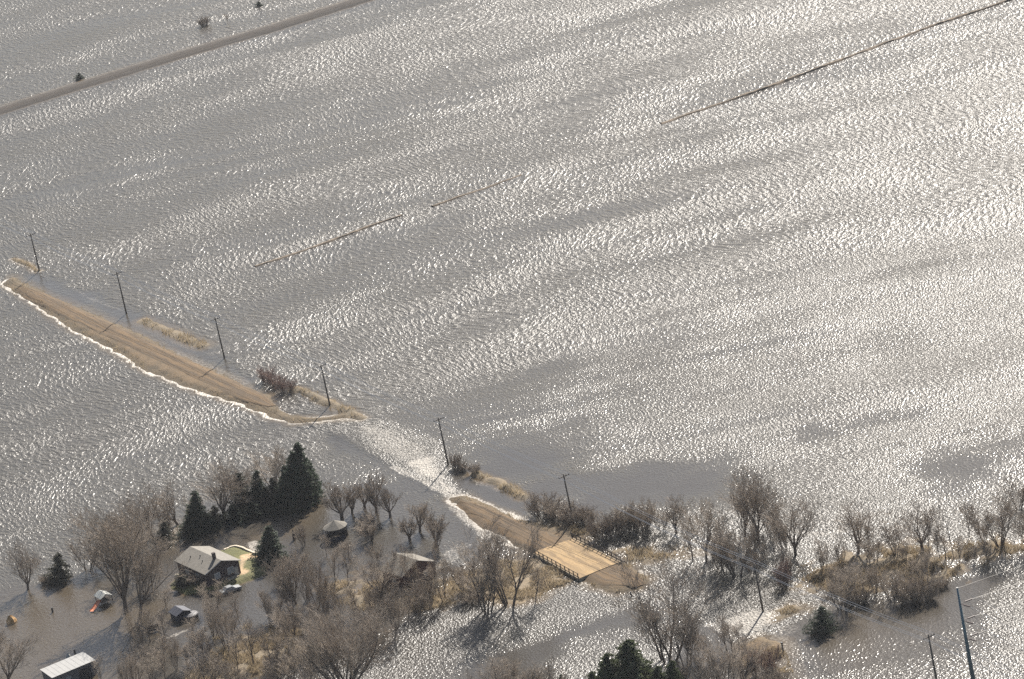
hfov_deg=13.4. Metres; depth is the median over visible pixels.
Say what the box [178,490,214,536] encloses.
spruce tree
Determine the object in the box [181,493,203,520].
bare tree
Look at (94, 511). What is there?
bare tree
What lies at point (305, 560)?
bare tree
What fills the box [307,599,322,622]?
bare tree
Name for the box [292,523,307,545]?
bare tree
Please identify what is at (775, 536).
bare tree
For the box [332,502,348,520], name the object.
bare tree
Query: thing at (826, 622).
juniper
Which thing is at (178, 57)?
gravel road
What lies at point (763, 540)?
bare tree
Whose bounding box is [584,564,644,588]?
gravel road
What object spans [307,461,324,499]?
spruce tree
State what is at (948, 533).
utility pole
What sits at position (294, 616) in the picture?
bare tree
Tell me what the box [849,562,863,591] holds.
bare tree
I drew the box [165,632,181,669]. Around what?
bare tree
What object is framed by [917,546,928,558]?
bare tree
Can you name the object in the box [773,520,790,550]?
bare tree
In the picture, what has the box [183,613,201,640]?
bare tree
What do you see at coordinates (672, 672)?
pine tree
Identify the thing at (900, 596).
shrub
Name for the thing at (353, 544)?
bare tree
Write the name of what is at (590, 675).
pine tree
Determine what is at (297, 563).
bare tree
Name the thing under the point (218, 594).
bare tree
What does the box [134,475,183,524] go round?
bare tree
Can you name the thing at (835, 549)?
bare tree
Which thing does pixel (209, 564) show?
farmhouse
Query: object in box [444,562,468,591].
bare tree
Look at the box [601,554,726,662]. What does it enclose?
bare tree
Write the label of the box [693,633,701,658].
bare tree
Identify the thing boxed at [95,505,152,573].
bare tree
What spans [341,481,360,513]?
orchard tree
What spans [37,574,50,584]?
shrub
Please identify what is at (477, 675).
bare tree
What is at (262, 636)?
bare tree
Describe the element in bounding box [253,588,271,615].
bare tree
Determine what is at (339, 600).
bare tree
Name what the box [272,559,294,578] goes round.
bare tree
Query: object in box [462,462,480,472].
shrub
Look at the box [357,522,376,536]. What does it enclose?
bare tree
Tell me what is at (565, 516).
shrub
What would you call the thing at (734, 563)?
bare tree
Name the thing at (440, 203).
field dike
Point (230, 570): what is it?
window
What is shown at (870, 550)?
bare tree
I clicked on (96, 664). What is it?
bare tree
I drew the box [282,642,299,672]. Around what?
bare tree
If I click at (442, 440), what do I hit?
utility pole
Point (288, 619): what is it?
bare tree
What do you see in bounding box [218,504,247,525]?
juniper
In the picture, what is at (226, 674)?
bare tree
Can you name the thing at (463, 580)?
bare tree
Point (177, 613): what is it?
shed
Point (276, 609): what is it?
bare tree
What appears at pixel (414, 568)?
bare tree
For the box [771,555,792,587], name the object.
shrub
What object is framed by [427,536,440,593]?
bare tree
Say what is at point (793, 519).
bare tree
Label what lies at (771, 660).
shrub
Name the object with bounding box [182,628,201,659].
bare tree
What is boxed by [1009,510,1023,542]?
bare tree
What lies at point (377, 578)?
bare tree
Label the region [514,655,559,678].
bare tree
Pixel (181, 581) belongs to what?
cedar tree
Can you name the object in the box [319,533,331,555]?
bare tree
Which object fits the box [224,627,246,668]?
bare tree
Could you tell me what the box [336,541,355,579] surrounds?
bare tree
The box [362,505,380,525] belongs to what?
bare tree
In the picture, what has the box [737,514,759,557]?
bare tree
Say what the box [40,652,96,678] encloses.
metal shed
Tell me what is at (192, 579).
shrub
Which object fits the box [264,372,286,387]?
shrub
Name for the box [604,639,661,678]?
pine tree
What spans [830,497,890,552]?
bare tree
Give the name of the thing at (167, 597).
bare tree
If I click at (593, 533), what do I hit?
shrub
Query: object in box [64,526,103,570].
bare tree
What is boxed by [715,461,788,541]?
bare tree
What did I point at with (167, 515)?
bare tree
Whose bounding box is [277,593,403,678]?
bare tree
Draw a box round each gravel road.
[0,0,371,113]
[16,286,275,406]
[455,501,566,551]
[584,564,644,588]
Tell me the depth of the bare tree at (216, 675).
831.01 m
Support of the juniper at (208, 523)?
on the ground at (250, 568)
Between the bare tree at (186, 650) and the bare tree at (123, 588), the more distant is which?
the bare tree at (123, 588)
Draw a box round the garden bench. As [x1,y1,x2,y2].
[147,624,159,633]
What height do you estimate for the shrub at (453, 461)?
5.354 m
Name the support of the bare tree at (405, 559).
on the ground at (250, 568)
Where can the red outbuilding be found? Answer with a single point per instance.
(423, 562)
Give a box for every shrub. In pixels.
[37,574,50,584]
[186,573,202,584]
[196,16,210,25]
[255,364,277,382]
[262,650,290,671]
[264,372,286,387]
[273,376,298,392]
[363,577,401,607]
[407,577,436,598]
[447,452,462,468]
[452,586,487,605]
[455,458,467,471]
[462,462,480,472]
[517,490,561,517]
[536,494,576,520]
[556,502,598,525]
[572,503,602,525]
[583,513,614,541]
[595,507,628,538]
[611,502,642,532]
[621,497,655,530]
[741,641,785,678]
[752,667,793,678]
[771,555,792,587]
[839,582,872,605]
[887,576,926,604]
[898,568,942,602]
[929,576,951,589]
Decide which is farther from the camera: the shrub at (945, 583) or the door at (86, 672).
the door at (86, 672)
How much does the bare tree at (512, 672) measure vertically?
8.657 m
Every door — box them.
[78,666,91,678]
[234,566,238,574]
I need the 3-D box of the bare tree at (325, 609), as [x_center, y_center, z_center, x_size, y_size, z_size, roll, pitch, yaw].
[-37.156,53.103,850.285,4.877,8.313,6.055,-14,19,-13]
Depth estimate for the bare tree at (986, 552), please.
816.66 m
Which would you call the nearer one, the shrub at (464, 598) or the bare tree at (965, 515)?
the bare tree at (965, 515)
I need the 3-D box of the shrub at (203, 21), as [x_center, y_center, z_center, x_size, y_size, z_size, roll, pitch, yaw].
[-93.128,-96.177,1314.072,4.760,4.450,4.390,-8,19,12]
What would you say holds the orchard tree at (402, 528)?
on the ground at (250, 568)
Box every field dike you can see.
[254,214,402,266]
[431,174,521,206]
[661,0,1011,123]
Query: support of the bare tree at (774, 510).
on the ground at (250, 568)
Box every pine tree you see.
[586,671,598,678]
[594,652,623,678]
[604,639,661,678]
[647,665,667,678]
[664,660,684,678]
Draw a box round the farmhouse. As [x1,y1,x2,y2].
[174,546,240,587]
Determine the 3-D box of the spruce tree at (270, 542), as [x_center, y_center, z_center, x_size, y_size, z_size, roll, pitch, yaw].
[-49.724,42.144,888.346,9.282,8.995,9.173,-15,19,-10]
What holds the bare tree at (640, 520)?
on the ground at (250, 568)
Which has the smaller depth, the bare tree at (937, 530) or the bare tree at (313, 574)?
the bare tree at (937, 530)
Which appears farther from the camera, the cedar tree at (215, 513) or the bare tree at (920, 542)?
the cedar tree at (215, 513)
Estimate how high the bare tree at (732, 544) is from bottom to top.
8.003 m
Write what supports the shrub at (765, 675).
on the ground at (250, 568)
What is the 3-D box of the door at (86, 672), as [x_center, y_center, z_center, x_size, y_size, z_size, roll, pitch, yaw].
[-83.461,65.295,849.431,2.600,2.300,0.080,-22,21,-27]
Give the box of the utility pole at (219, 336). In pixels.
[211,317,224,357]
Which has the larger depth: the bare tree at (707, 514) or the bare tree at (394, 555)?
the bare tree at (394, 555)
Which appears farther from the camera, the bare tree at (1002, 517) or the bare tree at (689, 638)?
the bare tree at (1002, 517)
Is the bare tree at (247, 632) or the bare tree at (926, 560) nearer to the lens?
the bare tree at (926, 560)
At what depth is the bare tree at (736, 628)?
800.36 m
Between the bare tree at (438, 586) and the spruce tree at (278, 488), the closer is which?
the bare tree at (438, 586)
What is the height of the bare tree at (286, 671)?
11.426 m
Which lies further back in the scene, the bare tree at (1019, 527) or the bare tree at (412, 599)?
the bare tree at (412, 599)
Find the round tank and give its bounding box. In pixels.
[183,610,198,620]
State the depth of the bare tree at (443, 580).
849.30 m
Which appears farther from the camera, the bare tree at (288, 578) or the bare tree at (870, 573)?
the bare tree at (288, 578)
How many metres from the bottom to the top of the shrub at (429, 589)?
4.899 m
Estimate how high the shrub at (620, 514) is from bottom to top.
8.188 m
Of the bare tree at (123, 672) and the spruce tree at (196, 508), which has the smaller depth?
the bare tree at (123, 672)
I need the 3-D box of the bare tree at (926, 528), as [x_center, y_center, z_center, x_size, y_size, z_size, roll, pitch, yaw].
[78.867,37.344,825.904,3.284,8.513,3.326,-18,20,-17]
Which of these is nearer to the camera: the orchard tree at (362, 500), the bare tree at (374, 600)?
the bare tree at (374, 600)
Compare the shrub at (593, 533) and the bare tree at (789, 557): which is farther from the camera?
the shrub at (593, 533)
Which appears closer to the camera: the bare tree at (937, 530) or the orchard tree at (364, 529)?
the bare tree at (937, 530)
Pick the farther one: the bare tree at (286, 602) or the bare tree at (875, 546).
the bare tree at (286, 602)
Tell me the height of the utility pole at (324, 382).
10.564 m
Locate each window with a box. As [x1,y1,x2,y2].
[214,572,220,579]
[227,566,234,574]
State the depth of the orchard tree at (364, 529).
888.20 m
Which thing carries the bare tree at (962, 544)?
on the ground at (250, 568)
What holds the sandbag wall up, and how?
on the ground at (250, 568)
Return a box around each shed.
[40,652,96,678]
[168,605,191,622]
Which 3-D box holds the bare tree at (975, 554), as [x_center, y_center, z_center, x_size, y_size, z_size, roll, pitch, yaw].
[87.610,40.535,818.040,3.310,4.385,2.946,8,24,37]
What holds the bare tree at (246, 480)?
on the ground at (250, 568)
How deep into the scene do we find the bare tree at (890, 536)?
827.75 m
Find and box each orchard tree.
[320,478,360,519]
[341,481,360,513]
[351,512,379,539]
[354,481,372,508]
[359,469,387,513]
[374,481,402,516]
[396,515,418,540]
[404,502,432,531]
[422,508,449,546]
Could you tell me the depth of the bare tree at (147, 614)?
858.26 m
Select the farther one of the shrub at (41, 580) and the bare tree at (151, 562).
the shrub at (41, 580)
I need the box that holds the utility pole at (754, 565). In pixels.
[749,563,763,611]
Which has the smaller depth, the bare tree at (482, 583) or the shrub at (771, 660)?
the shrub at (771, 660)
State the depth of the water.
1018.44 m
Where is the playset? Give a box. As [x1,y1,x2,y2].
[89,590,113,611]
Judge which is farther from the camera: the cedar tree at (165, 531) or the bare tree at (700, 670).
the cedar tree at (165, 531)
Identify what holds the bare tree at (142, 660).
on the ground at (250, 568)
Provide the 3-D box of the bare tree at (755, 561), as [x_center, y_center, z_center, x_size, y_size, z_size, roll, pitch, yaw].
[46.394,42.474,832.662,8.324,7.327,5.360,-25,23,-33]
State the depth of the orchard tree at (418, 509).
887.35 m
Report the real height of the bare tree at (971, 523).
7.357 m
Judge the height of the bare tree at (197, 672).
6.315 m
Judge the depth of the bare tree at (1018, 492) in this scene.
838.19 m
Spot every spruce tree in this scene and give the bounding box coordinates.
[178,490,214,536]
[227,472,253,512]
[247,470,269,510]
[248,525,292,566]
[273,465,295,512]
[275,450,311,515]
[283,442,327,513]
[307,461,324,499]
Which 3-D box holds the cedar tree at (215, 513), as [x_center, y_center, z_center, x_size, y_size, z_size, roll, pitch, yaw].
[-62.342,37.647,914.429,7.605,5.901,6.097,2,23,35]
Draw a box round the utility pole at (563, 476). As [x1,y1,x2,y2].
[558,473,573,523]
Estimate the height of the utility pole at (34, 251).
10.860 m
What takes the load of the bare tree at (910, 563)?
on the ground at (250, 568)
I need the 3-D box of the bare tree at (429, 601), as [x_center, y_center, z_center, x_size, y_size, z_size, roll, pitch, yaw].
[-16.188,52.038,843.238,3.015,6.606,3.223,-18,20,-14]
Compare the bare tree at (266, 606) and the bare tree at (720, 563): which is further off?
the bare tree at (266, 606)
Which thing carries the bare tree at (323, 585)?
on the ground at (250, 568)
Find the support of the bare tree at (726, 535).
on the ground at (250, 568)
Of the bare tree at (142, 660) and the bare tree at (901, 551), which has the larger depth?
the bare tree at (142, 660)
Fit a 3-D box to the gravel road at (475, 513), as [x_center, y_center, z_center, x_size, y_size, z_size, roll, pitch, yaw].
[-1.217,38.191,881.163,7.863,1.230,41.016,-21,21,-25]
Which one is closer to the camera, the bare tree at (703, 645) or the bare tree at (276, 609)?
the bare tree at (703, 645)
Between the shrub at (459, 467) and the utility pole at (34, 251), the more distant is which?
the utility pole at (34, 251)
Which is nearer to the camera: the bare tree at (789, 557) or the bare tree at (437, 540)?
the bare tree at (789, 557)
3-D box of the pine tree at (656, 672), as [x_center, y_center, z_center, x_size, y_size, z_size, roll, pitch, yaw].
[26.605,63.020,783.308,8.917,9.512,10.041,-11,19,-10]
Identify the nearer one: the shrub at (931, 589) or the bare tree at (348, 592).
the shrub at (931, 589)
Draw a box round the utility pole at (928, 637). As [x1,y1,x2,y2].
[923,633,936,678]
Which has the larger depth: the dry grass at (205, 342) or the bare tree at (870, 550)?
the dry grass at (205, 342)
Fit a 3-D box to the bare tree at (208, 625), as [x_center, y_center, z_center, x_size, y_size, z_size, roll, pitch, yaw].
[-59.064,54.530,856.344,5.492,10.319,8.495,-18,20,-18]
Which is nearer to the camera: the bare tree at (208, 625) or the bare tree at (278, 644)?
the bare tree at (278, 644)
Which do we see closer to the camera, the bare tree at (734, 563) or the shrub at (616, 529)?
the bare tree at (734, 563)
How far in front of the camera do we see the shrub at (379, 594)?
853.83 m
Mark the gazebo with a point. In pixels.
(334, 527)
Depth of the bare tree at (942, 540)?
821.47 m
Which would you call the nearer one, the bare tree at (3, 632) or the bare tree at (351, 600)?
the bare tree at (351, 600)
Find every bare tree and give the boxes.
[0,619,12,649]
[0,627,40,678]
[1,537,43,589]
[62,494,175,612]
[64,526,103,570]
[86,507,118,554]
[90,653,102,678]
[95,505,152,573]
[116,477,162,538]
[116,648,136,678]
[117,526,191,617]
[120,606,147,650]
[123,638,152,678]
[131,531,166,587]
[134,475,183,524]
[135,607,157,641]
[137,655,155,678]
[140,505,157,543]
[147,648,169,678]
[151,609,173,639]
[151,633,171,661]
[153,498,174,528]
[155,588,171,604]
[161,513,174,535]
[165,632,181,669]
[173,639,196,662]
[179,657,206,678]
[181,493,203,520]
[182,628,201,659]
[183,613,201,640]
[184,631,234,678]
[189,625,215,646]
[190,456,262,519]
[191,626,218,657]
[194,578,230,609]
[200,590,223,636]
[201,600,214,634]
[202,600,244,649]
[211,658,250,678]
[215,459,253,496]
[223,590,246,621]
[223,608,238,635]
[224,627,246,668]
[233,614,260,663]
[242,443,287,486]
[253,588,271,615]
[254,624,270,659]
[257,546,310,603]
[257,579,273,621]
[259,657,275,678]
[259,660,277,678]
[266,628,286,656]
[267,609,292,654]
[269,594,282,624]
[270,607,286,646]
[271,606,298,635]
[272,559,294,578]
[273,578,297,608]
[274,579,303,609]
[276,638,324,678]
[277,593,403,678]
[278,555,296,582]
[278,597,288,612]
[281,599,302,636]
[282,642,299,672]
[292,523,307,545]
[293,551,303,586]
[293,569,311,606]
[294,553,314,599]
[294,602,343,643]
[295,624,315,652]
[299,555,330,612]
[307,561,322,589]
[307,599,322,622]
[310,589,330,619]
[314,572,327,604]
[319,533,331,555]
[323,544,344,582]
[323,590,346,621]
[325,579,339,605]
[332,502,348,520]
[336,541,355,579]
[338,540,357,555]
[341,576,359,608]
[342,550,405,595]
[347,595,358,620]
[348,593,388,636]
[357,509,368,526]
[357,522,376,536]
[357,594,373,621]
[360,586,378,615]
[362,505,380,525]
[364,543,384,561]
[366,558,377,584]
[375,585,413,636]
[388,550,402,561]
[397,543,409,563]
[397,576,428,614]
[398,548,422,586]
[398,596,419,617]
[419,566,439,583]
[421,592,433,616]
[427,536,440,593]
[430,579,444,602]
[433,525,445,547]
[434,557,450,598]
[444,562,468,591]
[450,526,515,613]
[451,575,475,592]
[458,513,545,606]
[465,668,490,678]
[477,653,544,678]
[498,661,520,678]
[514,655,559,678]
[522,666,543,678]
[527,564,549,600]
[528,666,548,678]
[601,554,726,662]
[634,494,659,536]
[644,503,674,530]
[656,494,695,533]
[656,600,704,666]
[672,515,697,560]
[674,659,691,678]
[675,495,729,560]
[679,640,733,678]
[692,631,770,678]
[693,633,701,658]
[696,634,712,658]
[700,515,759,576]
[704,537,716,553]
[704,541,730,569]
[708,614,730,649]
[711,507,726,553]
[711,536,731,573]
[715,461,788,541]
[719,622,739,652]
[722,541,737,573]
[727,531,739,566]
[728,479,774,533]
[728,619,744,650]
[734,635,752,660]
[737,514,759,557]
[738,539,769,574]
[751,496,786,539]
[752,527,769,556]
[759,495,825,555]
[762,514,775,551]
[764,518,786,558]
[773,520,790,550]
[774,539,798,571]
[811,531,833,568]
[812,557,867,609]
[824,568,843,584]
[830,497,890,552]
[833,533,847,568]
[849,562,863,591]
[853,542,874,561]
[855,537,880,567]
[859,524,872,542]
[863,533,885,561]
[863,566,888,593]
[865,564,880,592]
[866,565,910,601]
[875,522,904,554]
[879,497,944,551]
[889,567,907,587]
[891,541,910,559]
[905,559,920,575]
[913,557,927,577]
[916,548,935,578]
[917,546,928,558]
[920,514,933,546]
[931,533,950,558]
[932,524,943,556]
[952,534,966,561]
[954,500,976,535]
[961,503,983,532]
[965,512,990,542]
[968,544,981,562]
[970,488,1023,547]
[977,532,996,561]
[998,473,1023,509]
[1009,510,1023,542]
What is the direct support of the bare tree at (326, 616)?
on the ground at (250, 568)
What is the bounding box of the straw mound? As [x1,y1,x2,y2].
[6,615,16,624]
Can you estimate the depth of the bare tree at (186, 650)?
843.66 m
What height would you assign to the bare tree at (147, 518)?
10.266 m
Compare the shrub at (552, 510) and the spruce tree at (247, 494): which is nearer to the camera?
the shrub at (552, 510)
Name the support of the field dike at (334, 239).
on the ground at (250, 568)
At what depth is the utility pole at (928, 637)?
766.02 m
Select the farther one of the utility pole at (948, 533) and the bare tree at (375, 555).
the bare tree at (375, 555)
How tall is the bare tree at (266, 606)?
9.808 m
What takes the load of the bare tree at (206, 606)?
on the ground at (250, 568)
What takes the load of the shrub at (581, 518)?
on the ground at (250, 568)
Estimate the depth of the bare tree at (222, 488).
913.13 m
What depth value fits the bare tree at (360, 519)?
896.03 m
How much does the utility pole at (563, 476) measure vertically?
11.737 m
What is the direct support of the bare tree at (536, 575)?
on the ground at (250, 568)
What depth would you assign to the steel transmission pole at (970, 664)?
751.65 m
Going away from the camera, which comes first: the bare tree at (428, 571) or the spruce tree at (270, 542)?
the bare tree at (428, 571)
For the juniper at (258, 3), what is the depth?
1323.02 m
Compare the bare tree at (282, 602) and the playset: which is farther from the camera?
the playset
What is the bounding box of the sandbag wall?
[223,545,254,552]
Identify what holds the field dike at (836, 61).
on the ground at (250, 568)
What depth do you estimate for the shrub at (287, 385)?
984.56 m
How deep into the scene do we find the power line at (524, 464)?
880.00 m
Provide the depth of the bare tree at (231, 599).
858.92 m
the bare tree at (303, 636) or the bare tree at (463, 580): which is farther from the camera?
the bare tree at (463, 580)
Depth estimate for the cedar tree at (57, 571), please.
900.38 m
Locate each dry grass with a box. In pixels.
[13,256,528,495]
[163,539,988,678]
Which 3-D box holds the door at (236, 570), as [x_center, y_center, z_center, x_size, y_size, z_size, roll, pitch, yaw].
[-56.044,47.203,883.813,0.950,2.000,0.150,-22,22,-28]
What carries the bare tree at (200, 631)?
on the ground at (250, 568)
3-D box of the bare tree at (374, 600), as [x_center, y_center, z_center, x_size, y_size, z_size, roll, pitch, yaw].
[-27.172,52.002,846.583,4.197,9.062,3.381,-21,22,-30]
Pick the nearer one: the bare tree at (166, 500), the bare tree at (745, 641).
the bare tree at (745, 641)
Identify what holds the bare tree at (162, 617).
on the ground at (250, 568)
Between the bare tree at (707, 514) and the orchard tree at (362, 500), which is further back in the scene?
the orchard tree at (362, 500)
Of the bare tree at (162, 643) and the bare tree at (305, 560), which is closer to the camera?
the bare tree at (162, 643)
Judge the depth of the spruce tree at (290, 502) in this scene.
911.64 m
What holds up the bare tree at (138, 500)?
on the ground at (250, 568)
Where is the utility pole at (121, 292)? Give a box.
[112,272,126,313]
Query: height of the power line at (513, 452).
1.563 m
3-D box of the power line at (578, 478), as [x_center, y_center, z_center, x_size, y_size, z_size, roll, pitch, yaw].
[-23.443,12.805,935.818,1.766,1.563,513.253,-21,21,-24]
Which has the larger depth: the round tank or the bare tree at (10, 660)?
the round tank
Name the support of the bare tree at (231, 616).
on the ground at (250, 568)
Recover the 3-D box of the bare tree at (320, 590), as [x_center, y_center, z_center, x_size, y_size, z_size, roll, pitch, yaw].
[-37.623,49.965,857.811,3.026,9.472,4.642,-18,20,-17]
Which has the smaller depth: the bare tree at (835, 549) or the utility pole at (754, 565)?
the utility pole at (754, 565)
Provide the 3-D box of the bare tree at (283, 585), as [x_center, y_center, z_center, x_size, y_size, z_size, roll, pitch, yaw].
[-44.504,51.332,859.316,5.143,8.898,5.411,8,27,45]
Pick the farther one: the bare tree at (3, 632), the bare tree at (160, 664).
the bare tree at (3, 632)
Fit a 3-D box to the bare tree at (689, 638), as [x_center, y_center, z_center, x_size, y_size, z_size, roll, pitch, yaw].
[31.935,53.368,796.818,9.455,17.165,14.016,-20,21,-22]
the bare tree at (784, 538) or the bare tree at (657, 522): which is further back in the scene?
the bare tree at (657, 522)
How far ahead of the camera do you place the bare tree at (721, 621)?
801.60 m
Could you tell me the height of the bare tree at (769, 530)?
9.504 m
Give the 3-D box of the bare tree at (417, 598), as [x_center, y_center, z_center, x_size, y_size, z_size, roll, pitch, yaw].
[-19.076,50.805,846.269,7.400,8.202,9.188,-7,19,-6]
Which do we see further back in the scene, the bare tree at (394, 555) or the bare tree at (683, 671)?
the bare tree at (394, 555)
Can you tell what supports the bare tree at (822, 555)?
on the ground at (250, 568)
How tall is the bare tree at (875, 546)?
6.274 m
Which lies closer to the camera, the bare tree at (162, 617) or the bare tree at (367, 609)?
the bare tree at (367, 609)
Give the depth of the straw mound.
884.29 m
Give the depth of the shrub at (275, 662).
833.09 m
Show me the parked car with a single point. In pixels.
(231, 588)
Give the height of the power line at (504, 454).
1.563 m
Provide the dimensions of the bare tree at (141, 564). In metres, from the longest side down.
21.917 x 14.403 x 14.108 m
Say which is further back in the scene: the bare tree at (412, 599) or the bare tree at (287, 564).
the bare tree at (287, 564)
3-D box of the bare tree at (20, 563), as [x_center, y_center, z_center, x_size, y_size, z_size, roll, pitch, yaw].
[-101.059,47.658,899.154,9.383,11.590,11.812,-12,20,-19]
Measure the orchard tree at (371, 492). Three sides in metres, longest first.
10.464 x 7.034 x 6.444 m
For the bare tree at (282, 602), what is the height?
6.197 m
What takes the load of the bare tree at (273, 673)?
on the ground at (250, 568)
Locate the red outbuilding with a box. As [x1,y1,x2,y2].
[380,553,435,587]
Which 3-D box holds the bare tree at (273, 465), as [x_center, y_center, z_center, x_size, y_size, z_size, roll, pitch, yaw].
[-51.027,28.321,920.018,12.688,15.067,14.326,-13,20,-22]
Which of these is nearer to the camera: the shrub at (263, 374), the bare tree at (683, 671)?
the bare tree at (683, 671)
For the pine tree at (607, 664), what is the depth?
786.14 m
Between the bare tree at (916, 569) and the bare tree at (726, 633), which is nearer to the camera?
the bare tree at (726, 633)
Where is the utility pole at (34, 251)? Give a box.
[26,233,39,270]
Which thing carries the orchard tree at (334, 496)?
on the ground at (250, 568)
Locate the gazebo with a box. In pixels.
[323,520,347,541]
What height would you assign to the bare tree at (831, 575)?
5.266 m
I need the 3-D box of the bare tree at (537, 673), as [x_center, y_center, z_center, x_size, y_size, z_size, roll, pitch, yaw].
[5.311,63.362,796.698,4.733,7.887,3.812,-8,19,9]
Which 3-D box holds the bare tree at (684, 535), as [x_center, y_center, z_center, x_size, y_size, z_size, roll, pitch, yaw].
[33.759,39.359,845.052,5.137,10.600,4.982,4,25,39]
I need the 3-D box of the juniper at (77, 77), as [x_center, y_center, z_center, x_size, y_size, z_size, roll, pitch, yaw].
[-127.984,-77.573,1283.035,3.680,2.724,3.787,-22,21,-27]
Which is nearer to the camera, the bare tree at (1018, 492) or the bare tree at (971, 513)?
the bare tree at (971, 513)
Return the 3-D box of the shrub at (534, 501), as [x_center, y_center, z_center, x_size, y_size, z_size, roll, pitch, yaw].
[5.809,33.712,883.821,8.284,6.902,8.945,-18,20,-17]
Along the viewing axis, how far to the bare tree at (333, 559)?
866.04 m
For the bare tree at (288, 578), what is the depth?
861.41 m
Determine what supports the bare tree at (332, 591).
on the ground at (250, 568)
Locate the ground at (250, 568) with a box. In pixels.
[0,0,1023,678]
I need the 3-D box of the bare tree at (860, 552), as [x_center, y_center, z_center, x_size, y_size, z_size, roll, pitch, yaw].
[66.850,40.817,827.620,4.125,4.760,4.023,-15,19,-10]
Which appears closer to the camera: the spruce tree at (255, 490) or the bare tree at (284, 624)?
the bare tree at (284, 624)
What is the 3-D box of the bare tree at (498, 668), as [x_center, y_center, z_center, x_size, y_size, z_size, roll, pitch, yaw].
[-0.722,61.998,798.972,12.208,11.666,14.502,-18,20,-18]
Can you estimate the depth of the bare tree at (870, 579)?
812.80 m
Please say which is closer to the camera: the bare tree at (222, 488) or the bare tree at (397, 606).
the bare tree at (397, 606)
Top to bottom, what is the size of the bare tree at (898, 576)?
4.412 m
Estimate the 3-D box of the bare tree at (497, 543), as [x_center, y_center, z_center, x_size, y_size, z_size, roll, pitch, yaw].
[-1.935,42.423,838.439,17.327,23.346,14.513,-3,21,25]
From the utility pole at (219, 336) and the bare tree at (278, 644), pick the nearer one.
the bare tree at (278, 644)
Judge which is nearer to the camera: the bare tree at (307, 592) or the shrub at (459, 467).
the bare tree at (307, 592)
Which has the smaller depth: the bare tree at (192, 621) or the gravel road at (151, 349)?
the bare tree at (192, 621)
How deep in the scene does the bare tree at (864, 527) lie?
830.02 m
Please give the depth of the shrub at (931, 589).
805.63 m
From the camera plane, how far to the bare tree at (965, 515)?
828.79 m
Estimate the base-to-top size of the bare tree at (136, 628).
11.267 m
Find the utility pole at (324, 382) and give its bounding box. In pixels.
[316,363,329,404]
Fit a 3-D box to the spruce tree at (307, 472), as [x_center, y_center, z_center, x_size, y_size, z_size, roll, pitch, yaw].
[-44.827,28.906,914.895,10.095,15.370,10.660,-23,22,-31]
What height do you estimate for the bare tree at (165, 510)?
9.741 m
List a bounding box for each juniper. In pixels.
[74,73,83,80]
[175,516,203,540]
[194,512,221,533]
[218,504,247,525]
[255,1,263,7]
[801,606,842,637]
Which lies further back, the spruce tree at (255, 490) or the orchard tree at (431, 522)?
the spruce tree at (255, 490)
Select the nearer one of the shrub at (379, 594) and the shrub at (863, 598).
the shrub at (863, 598)
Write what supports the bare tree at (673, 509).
on the ground at (250, 568)
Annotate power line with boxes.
[0,218,1021,673]
[1,220,1022,676]
[2,226,1005,677]
[4,226,1011,678]
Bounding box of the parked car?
[220,584,241,595]
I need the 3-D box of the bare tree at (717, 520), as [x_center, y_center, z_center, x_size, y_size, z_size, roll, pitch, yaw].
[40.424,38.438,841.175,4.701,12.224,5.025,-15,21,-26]
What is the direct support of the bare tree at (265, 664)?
on the ground at (250, 568)
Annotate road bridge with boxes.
[530,532,626,581]
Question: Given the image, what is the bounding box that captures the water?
[0,0,1023,678]
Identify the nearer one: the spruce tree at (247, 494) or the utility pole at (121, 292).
the spruce tree at (247, 494)
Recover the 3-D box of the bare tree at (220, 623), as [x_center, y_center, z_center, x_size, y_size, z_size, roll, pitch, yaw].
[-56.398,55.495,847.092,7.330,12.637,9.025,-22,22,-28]
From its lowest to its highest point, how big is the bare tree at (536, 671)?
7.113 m
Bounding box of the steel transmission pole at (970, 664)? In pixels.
[956,587,977,678]
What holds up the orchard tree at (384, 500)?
on the ground at (250, 568)
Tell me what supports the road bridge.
on the ground at (250, 568)
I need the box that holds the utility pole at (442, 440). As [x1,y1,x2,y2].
[433,417,448,464]
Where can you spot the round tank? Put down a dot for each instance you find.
(190, 615)
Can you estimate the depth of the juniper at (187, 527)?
909.98 m
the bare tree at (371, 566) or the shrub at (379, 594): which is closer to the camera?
the shrub at (379, 594)
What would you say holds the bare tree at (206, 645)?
on the ground at (250, 568)
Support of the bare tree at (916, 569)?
on the ground at (250, 568)
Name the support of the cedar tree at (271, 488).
on the ground at (250, 568)
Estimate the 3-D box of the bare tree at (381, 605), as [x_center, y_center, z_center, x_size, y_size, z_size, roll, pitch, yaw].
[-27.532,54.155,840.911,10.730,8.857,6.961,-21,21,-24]
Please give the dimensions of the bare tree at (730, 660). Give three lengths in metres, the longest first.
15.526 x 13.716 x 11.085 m
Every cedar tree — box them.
[41,552,72,586]
[151,520,177,547]
[170,572,188,589]
[209,505,227,527]
[265,477,279,511]
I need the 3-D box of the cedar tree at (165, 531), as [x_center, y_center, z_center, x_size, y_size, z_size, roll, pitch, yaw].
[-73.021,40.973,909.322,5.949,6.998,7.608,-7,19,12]
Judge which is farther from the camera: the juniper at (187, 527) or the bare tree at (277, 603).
the juniper at (187, 527)
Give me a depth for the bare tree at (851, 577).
807.67 m

